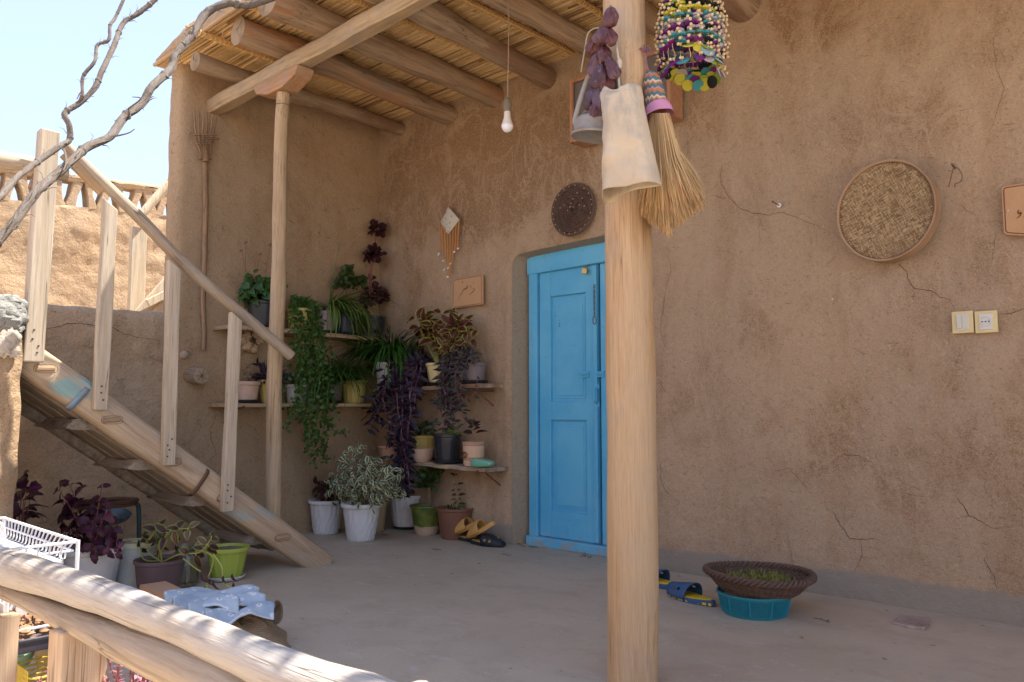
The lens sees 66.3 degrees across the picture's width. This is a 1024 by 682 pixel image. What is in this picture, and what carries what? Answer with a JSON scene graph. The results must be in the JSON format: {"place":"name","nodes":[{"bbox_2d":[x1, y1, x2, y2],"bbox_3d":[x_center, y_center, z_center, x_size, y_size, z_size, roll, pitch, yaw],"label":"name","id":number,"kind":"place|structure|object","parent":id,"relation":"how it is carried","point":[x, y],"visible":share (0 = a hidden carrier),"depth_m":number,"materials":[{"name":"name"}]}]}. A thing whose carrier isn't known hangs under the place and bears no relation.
{"place":"outdoors","nodes":[
{"label":"outdoors","id":0,"kind":"place"},
{"bbox_2d":[0,0,220,214],"label":"sky","id":1,"kind":"structure","parent":0,"point":[46,46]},
{"bbox_2d":[0,0,275,247],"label":"grapevine","id":2,"kind":"object","parent":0,"point":[35,193],"visible":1,"depth_m":3.07,"materials":[{"name":"grey plant"}]},
{"bbox_2d":[0,0,157,200],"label":"grapevine","id":3,"kind":"object","parent":2,"relation":"on","point":[20,174],"visible":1,"depth_m":3.12,"materials":[{"name":"grey plant"}]},
{"bbox_2d":[24,524,1023,681],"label":"terrace floor","id":4,"kind":"structure","parent":0,"point":[398,605],"depth_m":3.22,"materials":[{"name":"beige concrete"}]},
{"bbox_2d":[0,294,28,546],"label":"mud pier","id":5,"kind":"structure","parent":4,"relation":"on","point":[14,318],"depth_m":3.32,"materials":[{"name":"mud"},{"name":"stone"}]},
{"bbox_2d":[17,652,34,665],"bbox_3d":[-1.611,1.021,2.491,0.170,0.067,0.170,-4,-7,42],"label":"green bowl","id":6,"kind":"object","parent":4,"relation":"on","point":[25,656],"visible":0.16,"depth_m":2.48,"materials":[{"name":"plastic"}]},
{"bbox_2d":[16,656,47,681],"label":"yellow basket","id":7,"kind":"object","parent":4,"relation":"on","point":[23,675],"visible":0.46,"depth_m":2.26,"materials":[{"name":"plastic"}]},
{"bbox_2d":[12,470,53,553],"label":"potted plant","id":8,"kind":"object","parent":4,"relation":"on","point":[34,487],"visible":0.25,"depth_m":3.73,"materials":[{"name":"plant"}]},
{"bbox_2d":[0,517,79,636],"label":"dish rack","id":9,"kind":"object","parent":4,"relation":"on","point":[7,543],"visible":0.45,"depth_m":2.46,"materials":[{"name":"white plastic"}]},
{"bbox_2d":[18,616,48,654],"bbox_3d":[-1.490,0.862,2.379,0.510,0.039,0.160,-4,-7,42],"label":"black tray","id":10,"kind":"object","parent":9,"relation":"on","point":[34,644],"visible":0.23,"depth_m":2.18,"materials":[{"name":"plastic"}]},
{"bbox_2d":[9,609,53,639],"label":"walnut husks","id":11,"kind":"object","parent":10,"relation":"in","point":[25,621],"visible":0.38,"depth_m":2.28},
{"bbox_2d":[0,599,28,614],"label":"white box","id":12,"kind":"object","parent":11,"relation":"on","point":[17,609],"visible":0.17,"depth_m":2.43,"materials":[{"name":"white plastic"}]},
{"bbox_2d":[35,649,47,680],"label":"beige pot","id":13,"kind":"object","parent":4,"relation":"on","point":[40,653],"visible":0.07,"depth_m":2.47,"materials":[{"name":"beige ceramic"}]},
{"bbox_2d":[36,671,46,681],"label":"pink succulent","id":14,"kind":"object","parent":4,"relation":"on","point":[40,680],"visible":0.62,"depth_m":1.95,"materials":[{"name":"plant"}]},
{"bbox_2d":[52,479,124,581],"bbox_3d":[-1.973,0.951,3.754,0.873,0.533,0.293,-4,-7,42],"label":"potted plant","id":15,"kind":"object","parent":4,"relation":"on","point":[100,553],"visible":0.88,"depth_m":3.74,"materials":[{"name":"plant"}]},
{"bbox_2d":[74,497,141,537],"bbox_3d":[-2.228,1.071,4.328,0.249,0.393,0.367,-4,-7,42],"label":"iron stand","id":16,"kind":"object","parent":4,"relation":"on","point":[121,502],"visible":0.74,"depth_m":4.38,"materials":[{"name":"brown metal"}]},
{"bbox_2d":[89,508,131,525],"bbox_3d":[-2.214,0.953,4.321,0.215,0.118,0.220,-4,-7,42],"label":"floral bowl","id":17,"kind":"object","parent":16,"relation":"on","point":[122,514],"visible":0.28,"depth_m":4.39,"materials":[{"name":"ceramic"}]},
{"bbox_2d":[12,304,208,563],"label":"mud wall","id":18,"kind":"structure","parent":4,"relation":"on","point":[48,460],"depth_m":4.64,"materials":[{"name":"brown soil"}]},
{"bbox_2d":[103,658,152,681],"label":"pink succulent","id":19,"kind":"object","parent":4,"relation":"on","point":[117,677],"visible":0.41,"depth_m":1.63,"materials":[{"name":"plant"}]},
{"bbox_2d":[115,538,155,587],"bbox_3d":[-1.923,1.124,3.991,0.200,0.226,0.200,-4,-7,42],"label":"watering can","id":20,"kind":"object","parent":4,"relation":"on","point":[126,575],"visible":0.52,"depth_m":3.90,"materials":[{"name":"plastic"}]},
{"bbox_2d":[139,581,181,599],"bbox_3d":[-1.543,1.149,3.483,0.115,0.095,0.323,4,-7,-43],"label":"hollow brick","id":21,"kind":"object","parent":4,"relation":"on","point":[157,589],"visible":0.19,"depth_m":3.51,"materials":[{"name":"brick"}]},
{"bbox_2d":[20,128,332,566],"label":"wooden stairs","id":22,"kind":"structure","parent":4,"relation":"on","point":[96,423],"depth_m":3.87,"materials":[{"name":"grey wood"}]},
{"bbox_2d":[0,150,68,236],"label":"landing rail","id":23,"kind":"object","parent":22,"relation":"attached to","point":[9,161],"visible":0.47,"depth_m":3.50,"materials":[{"name":"beige wood"}]},
{"bbox_2d":[133,519,236,589],"bbox_3d":[-1.480,1.034,3.614,1.052,0.414,0.241,-4,-7,42],"label":"potted plant","id":24,"kind":"object","parent":4,"relation":"on","point":[159,566],"visible":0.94,"depth_m":3.73,"materials":[{"name":"green plant"}]},
{"bbox_2d":[173,543,198,586],"bbox_3d":[-1.663,1.138,3.990,0.130,0.196,0.130,-4,-7,42],"label":"spray bottle","id":25,"kind":"object","parent":4,"relation":"on","point":[189,575],"visible":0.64,"depth_m":3.95,"materials":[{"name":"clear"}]},
{"bbox_2d":[205,543,249,581],"bbox_3d":[-1.497,1.164,4.121,0.226,0.168,0.226,-4,-7,42],"label":"plant pot","id":26,"kind":"object","parent":4,"relation":"on","point":[231,557],"visible":0.86,"depth_m":4.05,"materials":[{"name":"plastic"}]},
{"bbox_2d":[230,600,290,647],"bbox_3d":[-1.056,1.071,2.943,0.507,0.169,0.447,-4,-7,42],"label":"brown sack","id":27,"kind":"object","parent":4,"relation":"on","point":[267,629],"visible":0.3,"depth_m":2.88,"materials":[{"name":"brown fabric"}]},
{"bbox_2d":[164,584,274,623],"bbox_3d":[-1.099,1.043,2.924,0.345,0.220,0.448,3,-6,-34],"label":"flowered cloth","id":28,"kind":"object","parent":27,"relation":"on","point":[222,605],"visible":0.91,"depth_m":2.85,"materials":[{"name":"fabric"}]},
{"bbox_2d":[308,476,344,534],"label":"potted plant","id":29,"kind":"object","parent":4,"relation":"on","point":[325,516],"visible":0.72,"depth_m":5.55,"materials":[{"name":"white plant"}]},
{"bbox_2d":[324,442,406,541],"bbox_3d":[-0.992,1.021,5.311,0.939,0.657,0.358,-4,-7,42],"label":"potted plant","id":30,"kind":"object","parent":4,"relation":"on","point":[361,514],"visible":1,"depth_m":5.24,"materials":[{"name":"green plant"}]},
{"bbox_2d":[376,484,386,531],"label":"potted plant","id":31,"kind":"object","parent":4,"relation":"on","point":[381,518],"visible":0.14,"depth_m":5.68,"materials":[{"name":"grey plant"}]},
{"bbox_2d":[390,477,419,529],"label":"potted plant","id":32,"kind":"object","parent":4,"relation":"on","point":[401,514],"visible":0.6,"depth_m":5.76,"materials":[{"name":"white plant"}]},
{"bbox_2d":[409,458,443,535],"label":"potted plant","id":33,"kind":"object","parent":4,"relation":"on","point":[425,519],"visible":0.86,"depth_m":5.52,"materials":[{"name":"green plant"}]},
{"bbox_2d":[436,472,473,539],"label":"potted plant","id":34,"kind":"object","parent":4,"relation":"on","point":[450,517],"visible":0.96,"depth_m":5.31,"materials":[{"name":"ceramic"}]},
{"bbox_2d":[454,517,480,533],"bbox_3d":[-0.303,1.252,5.290,0.236,0.125,0.116,-4,-7,42],"label":"slipper","id":35,"kind":"object","parent":4,"relation":"on","point":[460,527],"visible":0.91,"depth_m":5.26,"materials":[{"name":"beige rubber"}]},
{"bbox_2d":[458,532,483,541],"bbox_3d":[-0.259,1.309,5.277,0.254,0.079,0.127,-4,-7,42],"label":"slipper","id":36,"kind":"object","parent":4,"relation":"on","point":[463,538],"visible":0.39,"depth_m":5.24,"materials":[{"name":"black rubber"}]},
{"bbox_2d":[470,533,505,547],"bbox_3d":[-0.158,1.295,5.114,0.267,0.079,0.125,-4,-7,42],"label":"slipper","id":37,"kind":"object","parent":4,"relation":"on","point":[489,540],"visible":1,"depth_m":5.05,"materials":[{"name":"black rubber"}]},
{"bbox_2d":[467,520,494,538],"bbox_3d":[-0.204,1.236,5.133,0.233,0.132,0.114,-4,-7,42],"label":"slipper","id":38,"kind":"object","parent":37,"relation":"on","point":[478,527],"visible":1,"depth_m":5.10,"materials":[{"name":"yellow wicker"}]},
{"bbox_2d":[153,0,1023,681],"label":"mud house","id":39,"kind":"structure","parent":4,"relation":"on","point":[741,368],"depth_m":4.22,"materials":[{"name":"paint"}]},
{"bbox_2d":[188,111,219,350],"bbox_3d":[-2.035,-0.724,5.126,0.087,1.566,0.208,-4,-7,42],"label":"winnowing fork","id":40,"kind":"object","parent":39,"relation":"attached to","point":[204,147],"visible":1,"depth_m":5.15,"materials":[{"name":"brown wood"}]},
{"bbox_2d":[241,332,263,353],"bbox_3d":[-1.782,-0.015,5.361,0.084,0.209,0.185,-4,-7,42],"label":"gnarled root","id":41,"kind":"object","parent":39,"relation":"attached to","point":[248,346],"visible":0.79,"depth_m":5.33,"materials":[{"name":"brown wood"}]},
{"bbox_2d":[208,403,389,423],"bbox_3d":[-1.453,0.512,5.565,0.268,0.139,1.340,-4,-7,42],"label":"plant shelf","id":42,"kind":"object","parent":39,"relation":"attached to","point":[361,405],"visible":0.64,"depth_m":5.34,"materials":[{"name":"wood"}]},
{"bbox_2d":[238,363,260,402],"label":"potted plant","id":43,"kind":"object","parent":42,"relation":"on","point":[248,390],"visible":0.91,"depth_m":5.19,"materials":[{"name":"pink plant"}]},
{"bbox_2d":[251,358,293,402],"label":"potted plant","id":44,"kind":"object","parent":42,"relation":"on","point":[262,375],"visible":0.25,"depth_m":5.31,"materials":[{"name":"purple plant"}]},
{"bbox_2d":[285,373,308,402],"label":"potted plant","id":45,"kind":"object","parent":42,"relation":"on","point":[290,389],"visible":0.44,"depth_m":5.46,"materials":[{"name":"grey plant"}]},
{"bbox_2d":[287,346,385,415],"bbox_3d":[-1.336,0.317,5.725,0.987,0.517,0.993,2,-5,-26],"label":"potted plant","id":46,"kind":"object","parent":42,"relation":"on","point":[338,385],"visible":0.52,"depth_m":5.63,"materials":[{"name":"green plant"}]},
{"bbox_2d":[312,347,393,402],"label":"potted plant","id":47,"kind":"object","parent":42,"relation":"on","point":[350,398],"visible":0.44,"depth_m":5.82,"materials":[{"name":"green plant"}]},
{"bbox_2d":[213,325,390,345],"bbox_3d":[-1.454,0.008,5.608,0.270,0.147,1.320,-4,-7,42],"label":"plant shelf","id":48,"kind":"object","parent":39,"relation":"attached to","point":[349,338],"visible":0.45,"depth_m":5.61,"materials":[{"name":"wood"}]},
{"bbox_2d":[237,241,287,326],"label":"potted plant","id":49,"kind":"object","parent":48,"relation":"on","point":[254,296],"visible":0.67,"depth_m":5.28,"materials":[{"name":"green plant"}]},
{"bbox_2d":[282,294,349,469],"bbox_3d":[-1.375,0.282,5.484,0.478,1.223,0.335,1,-5,-9],"label":"potted plant","id":50,"kind":"object","parent":48,"relation":"on","point":[301,317],"visible":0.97,"depth_m":5.44,"materials":[{"name":"green plant"}]},
{"bbox_2d":[285,245,400,359],"bbox_3d":[-1.204,-0.301,5.745,0.893,0.958,0.669,2,-5,-19],"label":"potted plant","id":51,"kind":"object","parent":48,"relation":"on","point":[339,305],"visible":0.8,"depth_m":5.66,"materials":[{"name":"green plant"}]},
{"bbox_2d":[332,264,368,334],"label":"potted plant","id":52,"kind":"object","parent":48,"relation":"on","point":[345,279],"visible":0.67,"depth_m":5.86,"materials":[{"name":"green plant"}]},
{"bbox_2d":[358,219,390,337],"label":"potted plant","id":53,"kind":"object","parent":48,"relation":"on","point":[372,253],"visible":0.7,"depth_m":6.05,"materials":[{"name":"purple plant"}]},
{"bbox_2d":[360,327,433,500],"bbox_3d":[-0.834,0.499,5.666,0.736,1.254,0.391,-4,-7,42],"label":"potted plant","id":54,"kind":"object","parent":39,"relation":"hanging from","point":[415,373],"visible":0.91,"depth_m":5.53,"materials":[{"name":"purple plant"}]},
{"bbox_2d":[373,383,502,405],"bbox_3d":[-0.556,0.389,5.573,1.140,0.152,0.234,-4,-7,42],"label":"plant shelf","id":55,"kind":"object","parent":39,"relation":"attached to","point":[472,387],"visible":0.45,"depth_m":5.26,"materials":[{"name":"wood"}]},
{"bbox_2d":[325,325,432,388],"bbox_3d":[-0.936,0.194,5.941,1.073,0.542,1.062,-4,-7,42],"label":"potted plant","id":56,"kind":"object","parent":55,"relation":"on","point":[393,349],"visible":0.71,"depth_m":5.74,"materials":[{"name":"green plant"}]},
{"bbox_2d":[407,307,477,385],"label":"potted plant","id":57,"kind":"object","parent":55,"relation":"on","point":[442,334],"visible":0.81,"depth_m":5.46,"materials":[{"name":"plant"}]},
{"bbox_2d":[424,344,487,432],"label":"potted plant","id":58,"kind":"object","parent":55,"relation":"on","point":[473,372],"visible":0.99,"depth_m":5.21,"materials":[{"name":"purple plant"}]},
{"bbox_2d":[438,206,459,277],"bbox_3d":[-0.456,-0.715,5.648,0.225,0.528,0.019,-4,-7,42],"label":"embroidered hanging","id":59,"kind":"object","parent":39,"relation":"hanging from","point":[450,220],"visible":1,"depth_m":5.64,"materials":[{"name":"fabric"}]},
{"bbox_2d":[403,461,506,485],"bbox_3d":[-0.430,0.910,5.413,0.890,0.146,0.234,-4,-7,42],"label":"plant shelf","id":60,"kind":"object","parent":39,"relation":"attached to","point":[485,470],"visible":0.66,"depth_m":5.20,"materials":[{"name":"wood"}]},
{"bbox_2d":[378,430,396,458],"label":"potted plant","id":61,"kind":"object","parent":60,"relation":"on","point":[384,451],"visible":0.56,"depth_m":5.77,"materials":[{"name":"brown plant"}]},
{"bbox_2d":[411,448,433,461],"bbox_3d":[-0.633,0.804,5.547,0.169,0.092,0.169,-4,-7,42],"label":"clay bowl","id":62,"kind":"object","parent":60,"relation":"on","point":[423,455],"visible":0.94,"depth_m":5.48,"materials":[{"name":"brown ceramic"}]},
{"bbox_2d":[410,420,433,448],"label":"potted plant","id":63,"kind":"object","parent":62,"relation":"on","point":[426,441],"visible":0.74,"depth_m":5.63,"materials":[{"name":"yellow plant"}]},
{"bbox_2d":[432,421,462,463],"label":"potted plant","id":64,"kind":"object","parent":60,"relation":"on","point":[447,446],"visible":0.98,"depth_m":5.32,"materials":[{"name":"black plant"}]},
{"bbox_2d":[462,417,487,465],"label":"potted plant","id":65,"kind":"object","parent":60,"relation":"on","point":[473,449],"visible":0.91,"depth_m":5.15,"materials":[{"name":"beige plant"}]},
{"bbox_2d":[470,458,494,466],"bbox_3d":[-0.191,0.791,5.086,0.171,0.058,0.074,-3,-6,31],"label":"soap box","id":66,"kind":"object","parent":60,"relation":"on","point":[477,462],"visible":1,"depth_m":5.05,"materials":[{"name":"green plastic"}]},
{"bbox_2d":[452,274,483,307],"bbox_3d":[-0.314,-0.347,5.521,0.308,0.214,0.013,-4,-7,42],"label":"leather sign","id":67,"kind":"object","parent":39,"relation":"attached to","point":[468,291],"visible":1,"depth_m":5.51,"materials":[{"name":"brown leather"}]},
{"bbox_2d":[501,0,512,132],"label":"pendant lamp","id":68,"kind":"object","parent":39,"relation":"hanging from","point":[507,125],"visible":1,"depth_m":4.06,"materials":[{"name":"white glass"}]},
{"bbox_2d":[526,242,606,556],"bbox_3d":[0.472,0.350,4.934,0.972,1.932,0.093,-4,-7,42],"label":"door","id":69,"kind":"structure","parent":39,"relation":"in","point":[568,404],"depth_m":5.05,"materials":[{"name":"blue paint"}]},
{"bbox_2d":[581,265,587,273],"bbox_3d":[0.462,-0.454,4.982,0.046,0.062,0.016,-4,-7,42],"label":"padlock","id":70,"kind":"object","parent":69,"relation":"hanging from","point":[584,270],"visible":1,"depth_m":4.97,"materials":[{"name":"gold metal"}]},
{"bbox_2d":[551,183,594,236],"bbox_3d":[0.380,-0.822,4.910,0.346,0.338,0.027,-4,-7,42],"label":"wicker mat","id":71,"kind":"object","parent":39,"relation":"attached to","point":[573,210],"visible":1,"depth_m":4.90,"materials":[{"name":"brown wicker"}]},
{"bbox_2d":[571,27,621,143],"bbox_3d":[0.289,-0.886,2.698,0.177,0.402,0.177,0,-5,-4],"label":"oil lantern","id":72,"kind":"object","parent":39,"relation":"hanging from","point":[588,128],"visible":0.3,"depth_m":2.67,"materials":[{"name":"metal"}]},
{"bbox_2d":[583,5,621,117],"bbox_3d":[0.297,-0.943,2.619,0.097,0.408,0.132,1,-5,-13],"label":"dried aubergine string","id":73,"kind":"object","parent":39,"relation":"hanging from","point":[603,69],"visible":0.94,"depth_m":2.60,"materials":[{"name":"purple food"}]},
{"bbox_2d":[569,49,682,147],"bbox_3d":[0.660,-1.427,4.632,0.708,0.396,0.139,-4,-7,42],"label":"display box","id":74,"kind":"object","parent":39,"relation":"attached to","point":[673,93],"visible":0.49,"depth_m":4.44,"materials":[{"name":"brown wood"}]},
{"bbox_2d":[600,42,661,203],"bbox_3d":[0.352,-0.737,2.489,0.136,0.565,0.209,4,-6,-36],"label":"canvas bag","id":75,"kind":"object","parent":39,"relation":"hanging from","point":[629,163],"visible":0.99,"depth_m":2.45,"materials":[{"name":"white fabric"}]},
{"bbox_2d":[637,45,706,237],"bbox_3d":[0.514,-0.669,2.581,0.284,0.683,0.150,-4,-7,42],"label":"grass broom","id":76,"kind":"object","parent":39,"relation":"hanging from","point":[676,197],"depth_m":2.54,"materials":[{"name":"beige plant"}]},
{"bbox_2d":[654,0,730,91],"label":"bead hanging","id":77,"kind":"object","parent":39,"relation":"hanging from","point":[681,19],"visible":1,"depth_m":2.66,"materials":[{"name":"multicoloured plastic"}]},
{"bbox_2d":[837,159,940,262],"bbox_3d":[1.728,-0.594,3.607,0.428,0.464,0.089,-4,-7,42],"label":"round sieve","id":78,"kind":"object","parent":39,"relation":"attached to","point":[888,210],"visible":1,"depth_m":3.58,"materials":[{"name":"beige wicker"}]},
{"bbox_2d":[948,163,962,186],"bbox_3d":[1.946,-0.727,3.449,0.043,0.107,0.050,0,-5,-3],"label":"wire hook","id":79,"kind":"object","parent":39,"relation":"hanging from","point":[953,166],"visible":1,"depth_m":3.44,"materials":[{"name":"brown metal"}]},
{"bbox_2d":[952,311,973,333],"bbox_3d":[1.957,-0.082,3.406,0.082,0.096,0.025,-4,-7,42],"label":"light switch","id":80,"kind":"object","parent":39,"relation":"attached to","point":[962,321],"visible":1,"depth_m":3.40,"materials":[{"name":"plastic"}]},
{"bbox_2d":[974,310,998,332],"bbox_3d":[2.024,-0.082,3.347,0.084,0.094,0.022,-4,-7,42],"label":"wall socket","id":81,"kind":"object","parent":39,"relation":"attached to","point":[986,321],"depth_m":3.34,"materials":[{"name":"plastic"}]},
{"bbox_2d":[1002,183,1023,235],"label":"leather sign","id":82,"kind":"object","parent":39,"relation":"attached to","point":[1013,207],"visible":1,"depth_m":3.30,"materials":[{"name":"brown leather"}]},
{"bbox_2d":[383,534,827,621],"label":"leaf litter","id":83,"kind":"object","parent":4,"relation":"on","point":[590,557],"visible":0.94,"depth_m":4.74,"materials":[{"name":"brown plant"}]},
{"bbox_2d":[659,569,670,588],"bbox_3d":[0.753,1.194,3.968,0.296,0.087,0.129,-4,-7,42],"label":"slipper","id":84,"kind":"object","parent":4,"relation":"on","point":[664,579],"visible":0.19,"depth_m":3.96,"materials":[{"name":"blue rubber"}]},
{"bbox_2d":[667,581,715,605],"bbox_3d":[0.836,1.169,3.668,0.300,0.087,0.124,-9,-11,63],"label":"slipper","id":85,"kind":"object","parent":4,"relation":"on","point":[687,592],"visible":1,"depth_m":3.65,"materials":[{"name":"blue rubber"}]},
{"bbox_2d":[716,586,790,620],"bbox_3d":[1.066,1.146,3.446,0.324,0.096,0.324,-4,-7,42],"label":"plastic colander","id":86,"kind":"object","parent":4,"relation":"on","point":[755,609],"visible":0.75,"depth_m":3.33,"materials":[{"name":"teal plastic"}]},
{"bbox_2d":[702,560,817,599],"bbox_3d":[1.088,1.056,3.461,0.496,0.107,0.428,-4,-7,42],"label":"wicker bowl","id":87,"kind":"object","parent":86,"relation":"on","point":[739,586],"visible":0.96,"depth_m":3.36,"materials":[{"name":"brown wicker"}]},
{"bbox_2d":[727,566,795,581],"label":"dried herbs","id":88,"kind":"object","parent":87,"relation":"in","point":[773,577],"visible":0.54,"depth_m":3.47,"materials":[{"name":"green plant"}]},
{"bbox_2d":[892,615,930,629],"bbox_3d":[1.670,1.172,3.273,0.130,0.014,0.198,-3,-6,35],"label":"pottery shard","id":89,"kind":"object","parent":4,"relation":"on","point":[914,622],"visible":1,"depth_m":3.25,"materials":[{"name":"ceramic"}]},
{"bbox_3d":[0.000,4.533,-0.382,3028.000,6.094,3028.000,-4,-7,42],"label":"ground","id":90,"kind":"structure","parent":0,"visible":0},
{"bbox_2d":[0,170,166,309],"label":"lattice wall","id":91,"kind":"structure","parent":90,"relation":"on","point":[75,262],"depth_m":6.98,"materials":[{"name":"soil"}]},
{"bbox_2d":[127,178,167,310],"bbox_3d":[-2.794,-0.752,6.159,0.115,1.258,0.369,-4,-7,42],"label":"pale railing","id":92,"kind":"object","parent":90,"relation":"on","point":[137,267],"visible":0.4,"depth_m":6.06,"materials":[{"name":"brown wood"}]},
{"bbox_2d":[134,278,163,311],"bbox_3d":[-2.735,-0.325,6.050,0.080,0.369,0.334,-4,-7,42],"label":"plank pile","id":93,"kind":"object","parent":90,"relation":"on","point":[153,300],"visible":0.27,"depth_m":6.02,"materials":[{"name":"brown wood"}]},
{"bbox_2d":[0,547,427,681],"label":"log railing","id":94,"kind":"object","parent":90,"relation":"on","point":[95,621],"visible":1,"depth_m":1.40,"materials":[{"name":"brown wood"}]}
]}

